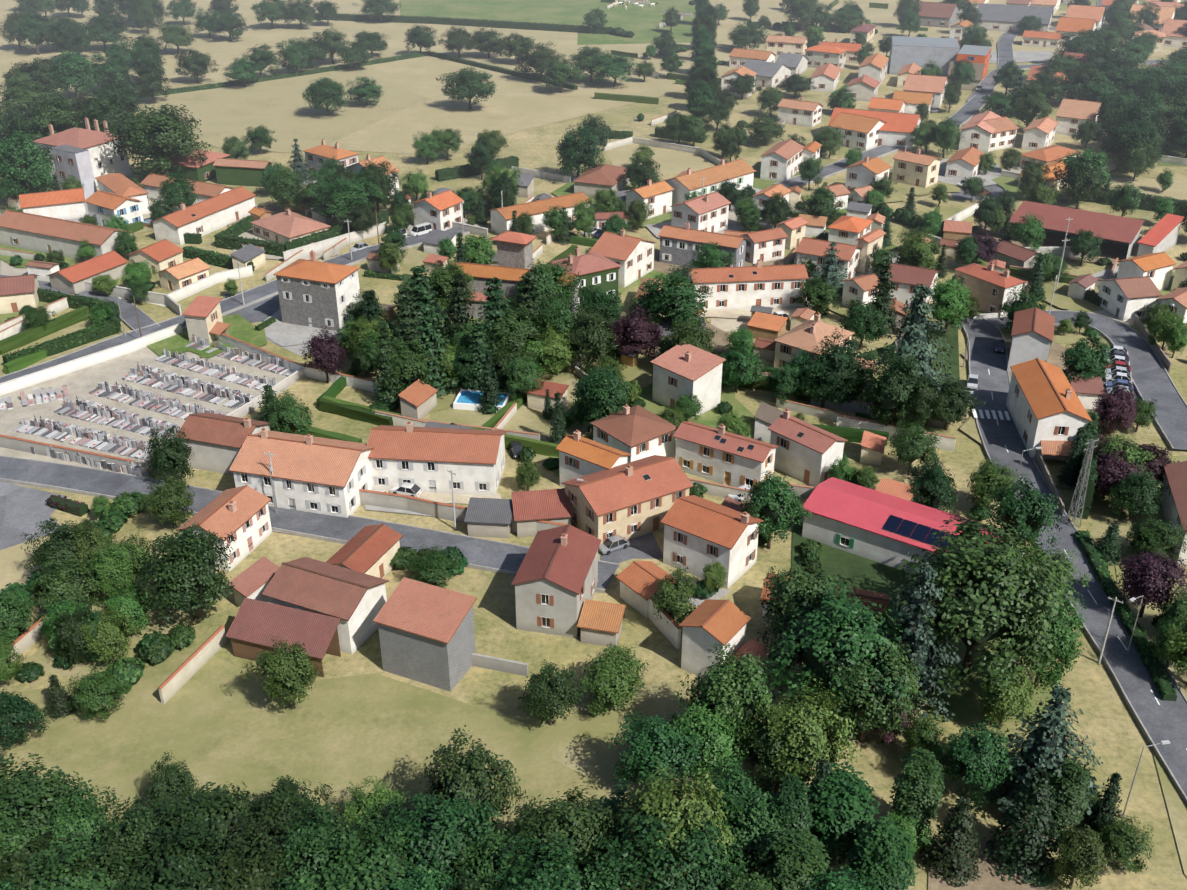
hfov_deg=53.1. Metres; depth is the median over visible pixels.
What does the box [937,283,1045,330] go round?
yard ground
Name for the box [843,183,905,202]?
yard ground
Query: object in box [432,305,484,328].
yard ground
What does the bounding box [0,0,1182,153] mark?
fields
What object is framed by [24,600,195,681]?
dry grass
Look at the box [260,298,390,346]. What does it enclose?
yard ground
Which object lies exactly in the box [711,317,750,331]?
yard sand
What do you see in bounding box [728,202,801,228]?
yard ground
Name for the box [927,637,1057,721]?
lawn
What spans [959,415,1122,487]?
yard ground
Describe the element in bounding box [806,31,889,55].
field
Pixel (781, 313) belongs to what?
car
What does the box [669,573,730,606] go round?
concrete yard ground
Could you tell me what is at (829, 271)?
cedar tree
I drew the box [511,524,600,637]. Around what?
house
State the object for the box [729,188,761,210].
yard ground
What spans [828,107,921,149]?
building
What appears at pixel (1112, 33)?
broad tree
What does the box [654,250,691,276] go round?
yard ground
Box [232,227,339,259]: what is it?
yard ground
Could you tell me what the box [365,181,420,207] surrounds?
yard ground
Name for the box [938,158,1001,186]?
yard ground
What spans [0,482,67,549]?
parking ground
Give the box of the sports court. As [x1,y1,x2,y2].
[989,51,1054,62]
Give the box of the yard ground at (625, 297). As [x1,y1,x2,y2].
[619,286,678,328]
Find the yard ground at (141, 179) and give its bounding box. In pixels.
[139,170,148,181]
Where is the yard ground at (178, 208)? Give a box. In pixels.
[148,200,257,211]
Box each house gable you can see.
[678,599,750,678]
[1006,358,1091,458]
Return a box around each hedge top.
[435,156,518,181]
[607,130,632,138]
[654,126,705,142]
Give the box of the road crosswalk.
[972,409,1009,419]
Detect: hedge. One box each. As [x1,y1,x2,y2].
[0,306,89,354]
[2,287,120,363]
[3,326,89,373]
[45,495,89,516]
[124,221,143,233]
[131,178,148,203]
[182,246,254,270]
[183,232,201,243]
[214,210,388,256]
[215,216,253,243]
[254,317,275,330]
[293,426,361,442]
[316,368,355,406]
[319,397,392,425]
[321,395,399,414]
[364,269,403,280]
[466,426,558,456]
[469,203,497,224]
[478,378,539,429]
[545,245,576,270]
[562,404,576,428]
[565,234,598,246]
[594,92,658,104]
[601,0,623,4]
[606,347,620,356]
[611,50,637,57]
[667,73,720,83]
[675,79,688,84]
[724,360,777,372]
[738,375,814,394]
[786,211,839,220]
[796,390,859,401]
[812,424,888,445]
[826,220,834,228]
[829,0,838,7]
[831,83,847,97]
[869,2,888,8]
[879,408,928,425]
[897,26,927,30]
[922,206,939,232]
[1009,267,1075,282]
[1069,187,1186,215]
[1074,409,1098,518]
[1075,530,1177,700]
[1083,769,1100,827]
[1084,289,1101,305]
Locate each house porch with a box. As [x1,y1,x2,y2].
[209,321,229,339]
[1040,440,1073,460]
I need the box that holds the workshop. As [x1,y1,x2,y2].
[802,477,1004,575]
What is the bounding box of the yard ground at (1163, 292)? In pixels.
[1159,272,1174,297]
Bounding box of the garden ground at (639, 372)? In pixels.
[600,359,648,387]
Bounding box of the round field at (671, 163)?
[605,145,710,175]
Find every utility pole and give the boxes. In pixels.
[133,296,141,336]
[235,261,244,304]
[264,451,277,507]
[344,219,351,259]
[375,209,379,243]
[447,469,455,529]
[1048,275,1057,313]
[1056,238,1069,285]
[1061,217,1072,256]
[1098,597,1122,663]
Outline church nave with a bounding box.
[449,262,579,314]
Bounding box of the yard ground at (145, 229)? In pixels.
[131,226,153,236]
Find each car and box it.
[351,242,369,250]
[390,482,422,496]
[391,228,406,236]
[409,222,431,236]
[509,441,521,458]
[581,227,597,236]
[593,227,603,236]
[598,534,629,554]
[728,484,752,501]
[772,311,790,320]
[930,107,940,112]
[966,374,978,388]
[975,85,982,90]
[975,189,989,196]
[994,339,1005,352]
[1104,350,1129,359]
[1105,360,1130,371]
[1105,366,1131,376]
[1105,372,1132,383]
[1106,355,1129,364]
[1106,379,1133,389]
[1106,385,1133,392]
[1107,345,1128,354]
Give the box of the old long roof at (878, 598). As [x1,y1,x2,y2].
[760,573,889,633]
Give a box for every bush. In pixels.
[0,582,35,605]
[0,626,24,640]
[9,255,22,265]
[14,661,44,681]
[19,305,34,314]
[25,569,54,591]
[34,253,44,260]
[53,651,73,668]
[59,263,68,269]
[75,519,116,541]
[97,510,128,530]
[107,655,146,692]
[110,491,147,514]
[135,631,166,659]
[142,634,175,664]
[145,281,155,290]
[167,623,196,649]
[366,402,388,411]
[386,401,399,410]
[389,546,417,568]
[415,547,441,564]
[442,546,463,563]
[444,553,468,574]
[484,404,496,413]
[519,446,535,461]
[542,458,558,469]
[613,27,623,35]
[626,31,634,37]
[630,398,645,406]
[636,113,643,120]
[674,44,681,52]
[680,45,688,51]
[689,482,704,497]
[692,579,719,597]
[715,401,732,413]
[716,60,725,64]
[736,120,747,126]
[754,21,761,28]
[758,534,766,545]
[772,22,782,28]
[795,201,802,209]
[800,539,821,553]
[802,549,819,564]
[805,559,821,572]
[818,233,827,240]
[831,24,836,31]
[842,453,848,463]
[871,203,877,213]
[878,202,888,214]
[881,207,893,217]
[892,211,903,221]
[894,207,908,221]
[901,210,911,224]
[909,214,921,228]
[932,222,943,236]
[969,504,992,519]
[972,225,982,233]
[1030,863,1055,886]
[1033,290,1044,300]
[1084,328,1098,336]
[1097,258,1111,264]
[1097,424,1107,434]
[1151,614,1166,627]
[1180,252,1186,260]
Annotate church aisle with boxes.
[464,291,512,319]
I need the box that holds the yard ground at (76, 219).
[0,205,88,221]
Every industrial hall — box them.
[889,36,959,76]
[956,45,990,78]
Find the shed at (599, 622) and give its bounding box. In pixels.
[577,599,625,646]
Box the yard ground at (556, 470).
[549,435,685,476]
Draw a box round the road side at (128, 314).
[0,274,160,332]
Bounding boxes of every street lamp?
[117,296,125,335]
[269,465,276,513]
[963,316,976,367]
[1013,447,1041,497]
[1121,740,1170,817]
[1127,595,1143,650]
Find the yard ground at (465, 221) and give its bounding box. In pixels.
[406,217,482,235]
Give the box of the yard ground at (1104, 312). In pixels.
[1070,309,1133,326]
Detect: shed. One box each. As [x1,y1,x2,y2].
[7,191,23,208]
[25,260,59,280]
[230,243,265,269]
[248,207,272,220]
[283,197,309,212]
[310,204,335,224]
[366,252,399,273]
[379,304,395,321]
[398,379,437,418]
[422,229,456,254]
[422,254,448,273]
[425,421,471,428]
[433,188,453,194]
[464,497,512,537]
[489,253,497,265]
[510,173,534,197]
[526,380,568,411]
[531,193,551,201]
[562,342,586,368]
[577,599,625,646]
[616,560,675,617]
[618,349,640,366]
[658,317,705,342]
[676,170,694,176]
[721,496,752,511]
[724,230,750,236]
[747,312,787,339]
[750,305,772,317]
[753,337,775,362]
[754,402,782,441]
[788,185,801,203]
[790,308,815,329]
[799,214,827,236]
[846,201,872,218]
[860,430,886,465]
[866,212,885,230]
[889,300,907,327]
[939,238,958,256]
[943,220,972,239]
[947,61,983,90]
[986,259,1005,272]
[994,240,1039,267]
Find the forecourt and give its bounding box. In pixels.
[266,337,310,355]
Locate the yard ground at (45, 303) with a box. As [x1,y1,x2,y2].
[39,278,119,305]
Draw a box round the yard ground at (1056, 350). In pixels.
[961,337,1072,380]
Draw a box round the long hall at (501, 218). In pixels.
[488,192,591,233]
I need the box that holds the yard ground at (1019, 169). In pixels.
[1008,157,1080,172]
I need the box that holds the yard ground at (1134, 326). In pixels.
[1130,319,1158,339]
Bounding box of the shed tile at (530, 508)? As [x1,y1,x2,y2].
[511,488,573,536]
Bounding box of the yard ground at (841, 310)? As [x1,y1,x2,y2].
[827,292,856,316]
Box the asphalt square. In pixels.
[225,290,278,322]
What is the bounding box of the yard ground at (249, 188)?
[206,178,304,191]
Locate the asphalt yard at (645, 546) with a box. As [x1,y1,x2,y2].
[600,533,662,562]
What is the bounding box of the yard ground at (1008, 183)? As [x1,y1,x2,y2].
[991,176,1108,199]
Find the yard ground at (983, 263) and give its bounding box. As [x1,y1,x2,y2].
[978,257,1065,278]
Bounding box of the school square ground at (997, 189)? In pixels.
[951,184,1006,199]
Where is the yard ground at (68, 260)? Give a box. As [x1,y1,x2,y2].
[0,244,139,267]
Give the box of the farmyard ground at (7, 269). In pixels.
[0,260,47,280]
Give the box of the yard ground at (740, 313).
[704,298,827,318]
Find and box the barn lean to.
[226,598,340,676]
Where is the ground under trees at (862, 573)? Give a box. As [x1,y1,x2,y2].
[791,520,918,639]
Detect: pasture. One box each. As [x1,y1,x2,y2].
[399,0,578,24]
[577,0,696,44]
[1057,0,1186,10]
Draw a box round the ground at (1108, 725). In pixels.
[0,55,1186,889]
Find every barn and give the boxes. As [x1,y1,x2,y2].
[0,210,130,260]
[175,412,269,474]
[262,557,388,654]
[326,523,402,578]
[373,577,476,691]
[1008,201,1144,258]
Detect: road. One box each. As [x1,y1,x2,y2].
[0,228,469,382]
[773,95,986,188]
[955,317,1007,370]
[967,60,1171,102]
[968,367,1186,803]
[997,27,1106,66]
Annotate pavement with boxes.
[365,505,429,515]
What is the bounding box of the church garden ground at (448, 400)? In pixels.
[429,365,574,412]
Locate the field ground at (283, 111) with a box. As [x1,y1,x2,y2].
[58,62,426,153]
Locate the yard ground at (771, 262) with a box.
[745,257,793,265]
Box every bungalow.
[126,239,183,275]
[157,257,210,291]
[250,208,330,243]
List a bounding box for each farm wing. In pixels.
[19,188,86,218]
[95,173,149,214]
[140,173,233,204]
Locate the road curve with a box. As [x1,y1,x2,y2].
[984,310,1186,450]
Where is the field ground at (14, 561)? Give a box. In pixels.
[0,517,99,599]
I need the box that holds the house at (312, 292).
[273,250,360,330]
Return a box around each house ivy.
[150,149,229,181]
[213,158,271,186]
[549,246,620,306]
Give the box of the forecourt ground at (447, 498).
[372,490,501,503]
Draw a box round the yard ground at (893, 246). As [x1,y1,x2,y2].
[810,230,898,249]
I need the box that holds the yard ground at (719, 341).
[639,322,731,357]
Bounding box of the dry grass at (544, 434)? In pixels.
[515,430,551,460]
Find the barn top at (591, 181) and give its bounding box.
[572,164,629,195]
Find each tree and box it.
[0,9,29,49]
[0,57,64,88]
[0,77,69,117]
[0,106,24,148]
[0,124,56,200]
[0,144,58,191]
[0,586,37,643]
[0,640,29,685]
[0,688,50,750]
[0,752,110,862]
[0,801,46,873]
[0,820,90,889]
[0,871,47,889]
[1,206,21,214]
[2,66,33,97]
[2,106,75,147]
[13,0,46,20]
[14,12,52,54]
[18,830,144,889]
[19,95,84,143]
[20,304,55,329]
[20,518,92,577]
[23,57,62,90]
[26,0,60,16]
[29,555,103,612]
[39,597,85,653]
[40,14,82,49]
[44,249,64,266]
[44,674,76,721]
[45,784,124,859]
[46,50,104,99]
[47,18,86,56]
[49,828,158,889]
[53,607,95,664]
[54,0,77,16]
[54,25,93,56]
[59,174,84,189]
[64,659,131,720]
[66,95,106,129]
[67,517,118,575]
[71,0,90,17]
[73,238,96,259]
[75,518,99,532]
[76,605,119,662]
[78,90,138,133]
[78,214,97,224]
[79,13,134,49]
[79,603,140,661]
[81,52,131,88]
[84,303,113,323]
[87,542,137,605]
[87,792,172,873]
[90,0,117,14]
[90,274,119,294]
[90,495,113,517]
[91,79,148,111]
[93,7,131,31]
[102,34,143,81]
[103,104,210,177]
[103,214,129,230]
[104,530,157,589]
[104,580,156,635]
[109,815,254,889]
[110,0,130,20]
[113,230,138,257]
[114,0,170,18]
[120,258,157,286]
[125,780,271,875]
[126,0,166,27]
[126,281,148,304]
[130,38,166,75]
[130,62,171,102]
[131,0,158,33]
[133,521,235,627]
[135,32,160,53]
[141,426,194,482]
[141,471,195,526]
[145,750,201,815]
[148,105,181,122]
[148,197,171,225]
[155,22,195,53]
[157,166,198,212]
[166,0,196,24]
[173,47,219,83]
[192,7,223,37]
[196,815,309,889]
[207,10,247,40]
[208,0,238,14]
[220,134,248,159]
[222,56,264,86]
[222,278,237,295]
[240,44,280,76]
[240,636,324,709]
[240,775,344,843]
[242,124,276,154]
[250,0,288,28]
[254,384,279,430]
[261,162,282,187]
[264,388,314,435]
[264,796,362,889]
[265,165,304,208]
[275,37,315,71]
[277,853,363,889]
[283,0,317,28]
[287,139,310,181]
[295,168,330,213]
[298,37,329,66]
[299,324,353,382]
[302,77,354,115]
[310,156,345,191]
[311,27,348,63]
[312,0,339,25]
[313,807,433,889]
[314,176,369,223]
[332,165,354,189]
[336,317,367,360]
[337,38,372,69]
[340,776,409,840]
[343,288,380,312]
[343,303,388,330]
[344,76,383,105]
[346,315,392,371]
[347,202,380,232]
[348,172,376,202]
[349,345,377,378]
[350,290,396,359]
[351,165,391,212]
[352,0,401,22]
[353,30,388,57]
[355,326,380,376]
[357,159,398,210]
[371,321,403,404]
[374,790,500,888]
[376,239,401,273]
[378,336,436,391]
[379,225,407,257]
[387,190,414,210]
[388,862,467,889]
[389,204,411,229]
[389,282,422,354]
[390,265,451,343]
[391,200,415,230]
[391,289,414,318]
[399,168,428,200]
[403,23,436,51]
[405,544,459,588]
[411,304,459,397]
[412,131,439,163]
[419,190,435,199]
[419,725,527,831]
[422,259,476,318]
[426,126,463,159]
[435,66,497,108]
[436,25,478,57]
[436,236,457,261]
[436,340,461,386]
[438,335,455,373]
[441,318,451,337]
[442,272,477,372]
[443,330,451,353]
[443,872,490,889]
[446,812,558,889]
[449,321,488,358]
[450,341,482,381]
[451,232,467,262]
[453,186,476,217]
[457,322,503,391]
[462,233,496,264]
[464,185,484,211]
[466,136,495,179]
[469,27,503,57]
[475,129,510,155]
[475,194,487,225]
[477,277,517,384]
[477,349,503,412]
[479,162,522,207]
[481,303,546,367]
[482,831,632,889]
[483,326,525,372]
[486,169,519,208]
[491,342,532,394]
[496,32,537,63]
[501,356,544,401]
[502,259,582,307]
[505,659,585,727]
[508,290,546,312]
[509,210,520,232]
[510,782,619,871]
[511,211,537,234]
[512,42,566,76]
[514,272,553,364]
[515,459,540,490]
[522,333,550,374]
[534,299,581,361]
[536,323,576,377]
[537,294,570,334]
[541,57,583,92]
[541,204,571,239]
[542,389,553,419]
[545,391,569,443]
[554,122,604,176]
[556,207,571,243]
[562,302,616,375]
[567,396,608,431]
[568,45,611,81]
[569,849,653,889]
[570,199,595,236]
[570,285,623,330]
[571,364,641,425]
[576,113,614,153]
[576,642,648,715]
[582,7,608,29]
[587,781,645,873]
[587,794,752,889]
[588,186,619,211]
[592,54,637,86]
[592,355,626,382]
[598,223,625,238]
[600,213,631,231]
[606,195,627,211]
[606,767,733,877]
[607,707,706,798]
[609,304,664,356]
[622,157,662,189]
[623,379,640,403]
[625,197,651,230]
[628,290,656,320]
[629,143,655,164]
[634,60,655,81]
[636,169,645,187]
[636,262,712,331]
[645,44,655,59]
[651,110,696,143]
[652,35,665,55]
[652,566,697,623]
[656,333,678,355]
[658,36,675,53]
[659,50,685,72]
[659,404,686,426]
[660,30,674,39]
[662,5,682,32]
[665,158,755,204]
[665,695,749,787]
[666,316,717,354]
[672,394,703,421]
[672,642,778,754]
[678,114,710,146]
[683,79,691,96]
[683,191,702,199]
[684,78,714,118]
[685,673,757,745]
[685,756,765,830]
[686,57,714,88]
[688,866,785,889]
[689,241,735,267]
[690,8,709,41]
[690,26,713,64]
[690,88,719,115]
[692,64,722,96]
[693,0,710,16]
[700,48,718,73]
[700,100,731,130]
[702,560,727,594]
[703,4,718,25]
[703,16,716,55]
[711,122,737,158]
[712,782,784,883]
[714,2,728,23]
[715,177,744,209]
[715,409,752,438]
[716,87,739,109]
[717,135,742,161]
[721,343,757,392]
[722,326,756,354]
[727,19,769,48]
[728,73,758,98]
[732,124,747,145]
[733,196,759,228]
[737,204,761,231]
[737,470,811,548]
[739,184,755,201]
[742,0,759,19]
[743,354,769,389]
[743,721,816,796]
[745,113,785,145]
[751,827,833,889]
[756,86,785,116]
[756,674,861,785]
[757,562,854,664]
[758,15,769,26]
[759,191,797,227]
[762,582,922,717]
[766,364,802,405]
[768,773,813,834]
[775,866,881,889]
[776,74,816,97]
[778,347,814,392]
[779,0,789,9]
[780,348,861,407]
[781,0,823,31]
[783,22,795,35]
[783,133,805,145]
[794,275,841,316]
[794,412,804,420]
[795,257,819,284]
[796,154,825,189]
[798,186,845,221]
[803,25,824,40]
[804,2,832,28]
[805,762,880,863]
[806,757,836,866]
[807,35,825,46]
[810,328,877,404]
[811,242,851,297]
[812,130,829,156]
[813,186,836,200]
[814,277,829,317]
[818,15,832,31]
[819,126,846,157]
[823,640,926,742]
[825,97,834,111]
[826,7,862,27]
[827,456,851,480]
[830,88,856,107]
[836,4,866,25]
[836,363,866,406]
[837,97,855,108]
[838,298,888,349]
[841,0,855,8]
[844,148,863,164]
[844,816,917,889]
[845,465,858,483]
[848,19,861,29]
[852,31,867,44]
[852,44,872,63]
[852,461,879,488]
[856,347,927,427]
[859,283,955,425]
[859,704,916,743]
[860,19,871,24]
[863,187,887,207]
[865,42,874,51]
[867,243,896,275]
[869,257,900,336]
[870,174,897,200]
[870,560,960,721]
[876,35,891,55]
[881,211,892,246]
[886,810,933,854]
[887,419,941,474]
[889,747,944,828]
[892,0,922,22]
[893,226,939,268]
[894,656,919,719]
[897,510,1076,695]
[899,9,920,36]
[899,293,919,328]
[902,374,945,427]
[902,710,946,756]
[904,187,916,216]
[905,455,957,513]
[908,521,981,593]
[909,125,930,152]
[912,118,938,152]
[914,102,929,121]
[915,60,942,75]
[918,797,983,886]
[919,211,943,224]
[920,212,941,235]
[927,276,972,333]
[928,115,964,157]
[929,183,948,206]
[930,378,985,429]
[932,719,1015,812]
[935,244,948,277]
[942,80,962,112]
[943,0,977,11]
[945,57,976,90]
[952,236,983,266]
[955,227,1000,263]
[956,1,983,26]
[956,295,983,323]
[958,32,976,50]
[959,174,991,201]
[961,22,984,42]
[964,32,992,57]
[965,458,1018,509]
[972,194,1001,232]
[977,91,1016,116]
[977,683,1102,840]
[978,152,996,173]
[978,664,1037,729]
[982,473,1061,560]
[983,768,1064,886]
[988,205,1005,234]
[991,60,1026,94]
[996,189,1016,216]
[997,216,1012,244]
[997,285,1047,339]
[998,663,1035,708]
[999,147,1022,170]
[1006,69,1025,95]
[1006,79,1053,126]
[1006,86,1034,109]
[1006,582,1087,694]
[1009,212,1046,250]
[1015,156,1050,199]
[1016,16,1042,31]
[1016,536,1091,597]
[1019,15,1042,30]
[1022,182,1058,204]
[1026,73,1072,104]
[1028,66,1057,86]
[1028,249,1055,277]
[1028,254,1047,300]
[1041,54,1085,72]
[1043,758,1091,837]
[1044,254,1077,281]
[1049,824,1108,889]
[1051,28,1103,56]
[1052,147,1112,204]
[1056,317,1074,334]
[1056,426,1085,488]
[1059,34,1104,55]
[1059,157,1105,208]
[1060,59,1082,75]
[1060,61,1113,99]
[1060,333,1113,382]
[1066,118,1105,147]
[1067,0,1090,6]
[1068,71,1122,101]
[1068,228,1103,265]
[1071,310,1092,333]
[1076,437,1143,499]
[1077,44,1115,72]
[1081,772,1123,843]
[1086,26,1124,50]
[1089,58,1141,90]
[1091,38,1124,65]
[1092,384,1139,436]
[1093,100,1129,130]
[1095,523,1124,565]
[1096,433,1109,446]
[1096,433,1155,493]
[1097,90,1131,119]
[1097,815,1154,873]
[1098,118,1163,173]
[1098,124,1164,169]
[1099,178,1111,204]
[1099,408,1122,426]
[1100,91,1143,120]
[1102,119,1167,170]
[1103,0,1128,19]
[1103,7,1143,39]
[1104,471,1168,520]
[1108,13,1138,39]
[1108,180,1142,216]
[1110,139,1161,181]
[1112,118,1159,139]
[1113,0,1138,12]
[1113,101,1158,130]
[1115,66,1173,92]
[1116,38,1152,65]
[1116,550,1186,617]
[1123,71,1184,104]
[1123,443,1179,486]
[1124,64,1159,87]
[1125,515,1186,561]
[1127,396,1157,431]
[1129,33,1158,66]
[1129,448,1150,481]
[1130,89,1166,113]
[1135,1,1160,29]
[1135,69,1174,95]
[1137,106,1172,131]
[1141,93,1185,112]
[1141,300,1176,332]
[1142,30,1158,53]
[1145,309,1186,349]
[1146,54,1186,81]
[1147,612,1186,670]
[1149,108,1183,147]
[1150,196,1175,220]
[1155,168,1173,191]
[1156,586,1186,635]
[1162,80,1186,102]
[1163,319,1186,357]
[1164,106,1186,150]
[1164,601,1186,683]
[1165,116,1186,157]
[1167,45,1186,64]
[1169,52,1186,67]
[1170,278,1186,290]
[1171,75,1186,84]
[1173,6,1186,19]
[1173,108,1186,157]
[1173,202,1186,231]
[1176,22,1186,36]
[1177,7,1186,19]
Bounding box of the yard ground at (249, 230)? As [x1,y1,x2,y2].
[227,213,278,232]
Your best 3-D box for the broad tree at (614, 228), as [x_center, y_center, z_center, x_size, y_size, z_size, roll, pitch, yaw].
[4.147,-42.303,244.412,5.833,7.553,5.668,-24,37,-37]
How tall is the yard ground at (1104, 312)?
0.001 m
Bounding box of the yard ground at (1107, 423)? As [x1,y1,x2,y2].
[1085,393,1135,428]
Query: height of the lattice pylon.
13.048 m
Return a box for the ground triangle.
[1055,329,1111,346]
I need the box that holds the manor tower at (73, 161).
[51,144,96,199]
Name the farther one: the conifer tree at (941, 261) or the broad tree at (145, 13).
the broad tree at (145, 13)
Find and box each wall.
[0,248,35,259]
[0,294,73,330]
[0,308,47,339]
[0,323,182,395]
[0,434,133,470]
[11,582,87,661]
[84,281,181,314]
[138,367,304,472]
[158,625,226,703]
[167,265,252,301]
[215,333,378,392]
[261,201,283,210]
[265,242,312,281]
[283,222,386,260]
[305,209,311,217]
[323,238,347,259]
[359,489,567,533]
[374,410,428,426]
[415,418,539,439]
[452,221,487,236]
[472,653,527,675]
[492,403,516,429]
[512,166,570,182]
[521,196,533,203]
[533,244,542,260]
[546,230,558,244]
[575,366,587,378]
[604,137,720,164]
[607,1,617,8]
[628,0,649,3]
[632,69,658,77]
[648,597,680,649]
[651,110,678,125]
[658,15,682,27]
[664,10,691,16]
[689,478,750,502]
[690,41,736,48]
[762,372,868,396]
[776,398,870,420]
[778,483,815,498]
[781,245,798,264]
[810,393,948,428]
[836,414,955,450]
[929,234,1098,258]
[946,196,988,220]
[975,312,1007,318]
[1001,163,1114,178]
[1009,265,1101,286]
[1035,449,1064,515]
[1108,258,1118,278]
[1114,155,1186,168]
[1133,315,1171,372]
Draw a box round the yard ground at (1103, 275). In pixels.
[1092,266,1118,279]
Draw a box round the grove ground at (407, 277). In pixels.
[403,274,618,326]
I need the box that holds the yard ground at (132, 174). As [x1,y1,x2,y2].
[39,167,140,188]
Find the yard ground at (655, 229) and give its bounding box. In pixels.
[646,221,746,237]
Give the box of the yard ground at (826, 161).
[795,157,838,173]
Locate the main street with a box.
[0,455,618,593]
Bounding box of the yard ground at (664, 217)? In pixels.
[627,211,671,226]
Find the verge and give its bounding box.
[1105,485,1186,875]
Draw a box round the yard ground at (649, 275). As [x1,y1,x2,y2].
[618,270,680,295]
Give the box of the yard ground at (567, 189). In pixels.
[551,182,652,206]
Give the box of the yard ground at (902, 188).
[888,172,960,195]
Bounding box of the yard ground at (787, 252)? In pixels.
[784,237,808,256]
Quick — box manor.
[32,117,130,186]
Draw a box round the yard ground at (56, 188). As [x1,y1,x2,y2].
[39,186,98,191]
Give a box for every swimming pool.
[142,218,152,226]
[453,389,510,411]
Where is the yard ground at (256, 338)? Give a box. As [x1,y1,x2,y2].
[189,329,266,357]
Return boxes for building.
[743,60,791,86]
[775,52,808,74]
[810,63,840,91]
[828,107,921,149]
[858,53,888,86]
[867,97,906,112]
[892,90,933,114]
[897,62,921,87]
[903,74,948,107]
[917,1,959,27]
[959,0,988,11]
[959,111,1000,153]
[978,3,1052,32]
[1030,0,1060,14]
[1036,116,1057,143]
[1055,17,1096,41]
[1055,98,1101,136]
[1065,4,1105,29]
[1101,0,1139,10]
[1130,4,1175,30]
[1146,0,1180,4]
[1161,19,1186,47]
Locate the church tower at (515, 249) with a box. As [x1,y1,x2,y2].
[491,231,536,268]
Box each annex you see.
[229,556,278,606]
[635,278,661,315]
[875,477,913,500]
[1136,213,1184,256]
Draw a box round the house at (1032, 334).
[1007,307,1054,371]
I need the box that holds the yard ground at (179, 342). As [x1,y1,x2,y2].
[147,314,254,358]
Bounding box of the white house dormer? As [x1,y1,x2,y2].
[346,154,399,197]
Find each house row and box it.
[229,428,374,517]
[367,421,506,495]
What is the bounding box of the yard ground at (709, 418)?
[622,381,754,428]
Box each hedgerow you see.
[132,51,428,97]
[281,12,608,33]
[428,51,577,89]
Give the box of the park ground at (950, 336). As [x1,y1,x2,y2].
[855,322,959,419]
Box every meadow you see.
[0,648,645,880]
[528,682,687,791]
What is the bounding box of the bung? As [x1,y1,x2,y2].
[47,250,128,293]
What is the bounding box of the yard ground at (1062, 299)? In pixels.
[1042,281,1103,311]
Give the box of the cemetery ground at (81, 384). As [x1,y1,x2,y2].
[0,346,287,469]
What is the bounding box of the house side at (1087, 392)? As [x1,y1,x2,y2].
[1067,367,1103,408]
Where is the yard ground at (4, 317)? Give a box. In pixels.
[0,305,38,323]
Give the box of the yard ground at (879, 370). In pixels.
[866,359,889,379]
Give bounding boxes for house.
[0,274,38,313]
[84,190,143,226]
[151,186,255,244]
[177,485,271,571]
[182,296,222,342]
[273,250,360,330]
[411,190,463,230]
[511,524,600,637]
[556,430,630,487]
[561,455,692,543]
[588,228,656,287]
[593,211,628,228]
[650,342,725,416]
[658,222,747,267]
[661,495,763,588]
[721,65,756,97]
[729,45,775,66]
[766,32,807,56]
[768,408,847,486]
[777,96,822,126]
[805,41,847,68]
[821,38,862,62]
[846,74,879,101]
[850,21,875,45]
[949,18,974,39]
[954,262,1025,317]
[1006,0,1031,5]
[1007,307,1054,371]
[1022,28,1061,47]
[1026,65,1073,93]
[1060,0,1073,4]
[1064,50,1096,72]
[1126,20,1153,40]
[1134,28,1166,53]
[1149,0,1184,9]
[1159,461,1186,563]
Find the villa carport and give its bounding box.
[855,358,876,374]
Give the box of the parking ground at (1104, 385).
[1098,358,1140,400]
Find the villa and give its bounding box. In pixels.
[773,312,854,369]
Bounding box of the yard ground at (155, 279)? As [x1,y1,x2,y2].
[117,257,206,287]
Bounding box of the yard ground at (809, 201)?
[802,195,847,215]
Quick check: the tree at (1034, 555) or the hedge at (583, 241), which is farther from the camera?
the hedge at (583, 241)
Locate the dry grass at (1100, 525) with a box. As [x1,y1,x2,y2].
[1092,455,1186,585]
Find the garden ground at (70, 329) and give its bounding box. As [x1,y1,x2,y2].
[0,324,113,373]
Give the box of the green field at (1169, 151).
[1158,145,1185,165]
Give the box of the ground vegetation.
[928,840,1045,889]
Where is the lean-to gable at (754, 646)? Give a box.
[729,638,769,678]
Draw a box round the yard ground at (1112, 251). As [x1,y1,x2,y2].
[978,221,1138,263]
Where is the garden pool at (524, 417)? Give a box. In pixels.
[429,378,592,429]
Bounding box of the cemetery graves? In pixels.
[0,333,294,476]
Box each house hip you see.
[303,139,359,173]
[590,404,677,462]
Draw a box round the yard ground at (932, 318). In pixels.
[904,301,957,324]
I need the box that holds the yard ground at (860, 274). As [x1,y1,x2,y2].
[853,252,899,277]
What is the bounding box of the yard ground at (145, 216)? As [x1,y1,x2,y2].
[85,188,170,218]
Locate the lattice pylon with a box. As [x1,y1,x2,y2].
[1065,438,1098,527]
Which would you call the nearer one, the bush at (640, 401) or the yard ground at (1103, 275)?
the bush at (640, 401)
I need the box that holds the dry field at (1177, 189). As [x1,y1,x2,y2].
[1102,177,1186,200]
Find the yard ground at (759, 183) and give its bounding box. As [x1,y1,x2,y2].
[753,162,800,189]
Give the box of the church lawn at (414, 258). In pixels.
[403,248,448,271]

